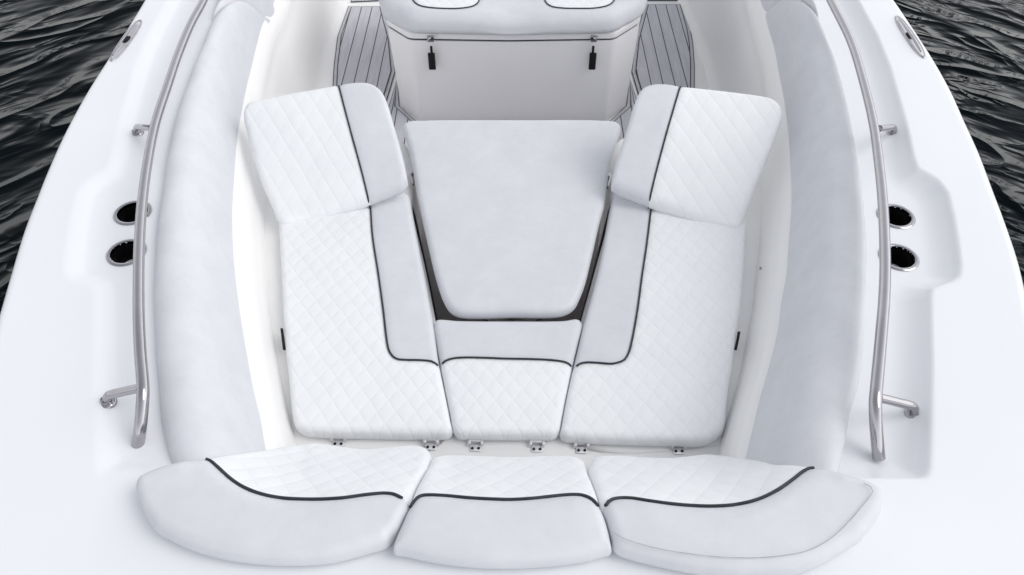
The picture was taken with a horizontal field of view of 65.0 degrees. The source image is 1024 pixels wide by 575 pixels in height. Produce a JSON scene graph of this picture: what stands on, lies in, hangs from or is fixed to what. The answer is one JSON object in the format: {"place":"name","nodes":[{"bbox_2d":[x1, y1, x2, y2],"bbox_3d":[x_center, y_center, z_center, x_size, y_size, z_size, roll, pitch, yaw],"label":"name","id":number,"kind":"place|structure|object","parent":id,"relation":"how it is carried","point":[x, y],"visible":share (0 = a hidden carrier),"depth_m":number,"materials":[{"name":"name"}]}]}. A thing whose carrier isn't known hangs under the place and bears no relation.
{"place":"outdoors","nodes":[
{"label":"outdoors","id":0,"kind":"place"},
{"bbox_2d":[0,0,1023,312],"bbox_3d":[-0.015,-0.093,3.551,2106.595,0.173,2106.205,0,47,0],"label":"water","id":1,"kind":"structure","parent":0,"point":[54,56],"depth_m":4.45,"materials":[{"name":"black liquid"}]},
{"bbox_2d":[0,0,1023,574],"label":"motorboat","id":2,"kind":"object","parent":1,"relation":"on","point":[934,446],"visible":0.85,"depth_m":2.19,"materials":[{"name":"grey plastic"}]},
{"bbox_2d":[154,1,269,463],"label":"side bolster","id":3,"kind":"object","parent":2,"relation":"attached to","point":[209,407],"visible":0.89,"depth_m":2.17,"materials":[{"name":"leather"}]},
{"bbox_2d":[212,0,274,20],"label":"side bolster","id":4,"kind":"object","parent":2,"relation":"attached to","point":[264,8],"visible":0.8,"depth_m":3.31,"materials":[{"name":"leather"}]},
{"bbox_2d":[136,443,431,565],"bbox_3d":[-0.480,0.475,1.816,0.566,0.422,0.469,0,47,0],"label":"bow cushion","id":5,"kind":"object","parent":2,"relation":"on","point":[313,504],"visible":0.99,"depth_m":1.59,"materials":[{"name":"white leather"}]},
{"bbox_2d":[279,192,452,439],"bbox_3d":[-0.484,0.054,2.485,0.456,0.059,1.056,-9,48,-8],"label":"lounge cushion","id":6,"kind":"object","parent":2,"relation":"on","point":[362,353],"visible":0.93,"depth_m":2.39,"materials":[{"name":"white leather"}]},
{"bbox_2d":[244,83,407,223],"bbox_3d":[-0.642,-0.479,2.761,0.497,0.292,0.390,-12,48,-11],"label":"backrest cushion","id":7,"kind":"object","parent":6,"relation":"on","point":[327,151],"visible":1,"depth_m":2.74,"materials":[{"name":"white leather"}]},
{"bbox_2d":[418,203,539,321],"bbox_3d":[-0.002,-0.147,3.023,0.811,0.470,0.921,0,47,0],"label":"table","id":8,"kind":"object","parent":2,"relation":"on","point":[520,319],"visible":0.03,"depth_m":3.08,"materials":[{"name":"metal"}]},
{"bbox_2d":[403,120,620,318],"bbox_3d":[-0.001,-0.277,2.773,0.838,0.052,0.994,0,47,0],"label":"table cushion","id":9,"kind":"object","parent":8,"relation":"on","point":[511,211],"visible":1,"depth_m":2.74,"materials":[{"name":"white leather"}]},
{"bbox_2d":[393,455,611,568],"bbox_3d":[-0.018,0.488,1.797,0.421,0.412,0.437,0,47,0],"label":"bow cushion","id":10,"kind":"object","parent":2,"relation":"on","point":[486,512],"visible":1,"depth_m":1.56,"materials":[{"name":"white leather"}]},
{"bbox_2d":[434,319,581,440],"bbox_3d":[-0.012,0.252,2.299,0.450,0.055,0.416,0,47,0],"label":"seat cushion","id":11,"kind":"object","parent":2,"relation":"on","point":[509,381],"visible":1,"depth_m":2.27,"materials":[{"name":"white leather"}]},
{"bbox_2d":[379,0,646,34],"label":"helm seat cushion","id":12,"kind":"object","parent":2,"relation":"on","point":[512,17],"visible":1,"depth_m":3.58,"materials":[{"name":"white leather"}]},
{"bbox_2d":[559,194,745,446],"bbox_3d":[0.469,0.067,2.473,0.468,0.059,1.055,10,48,9],"label":"lounge cushion","id":13,"kind":"object","parent":2,"relation":"on","point":[653,363],"visible":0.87,"depth_m":2.37,"materials":[{"name":"white leather"}]},
{"bbox_2d":[611,84,781,227],"bbox_3d":[0.636,-0.476,2.760,0.506,0.289,0.423,13,48,12],"label":"backrest cushion","id":14,"kind":"object","parent":13,"relation":"on","point":[696,154],"visible":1,"depth_m":2.73,"materials":[{"name":"white leather"}]},
{"bbox_2d":[587,454,882,574],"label":"bow cushion","id":15,"kind":"object","parent":2,"relation":"on","point":[707,514],"visible":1,"depth_m":1.57,"materials":[{"name":"white leather"}]},
{"bbox_2d":[760,0,818,18],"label":"side bolster","id":16,"kind":"object","parent":2,"relation":"attached to","point":[767,5],"visible":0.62,"depth_m":3.30,"materials":[{"name":"leather"}]},
{"bbox_2d":[745,0,866,472],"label":"side bolster","id":17,"kind":"object","parent":2,"relation":"attached to","point":[808,393],"visible":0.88,"depth_m":2.16,"materials":[{"name":"leather"}]}
]}

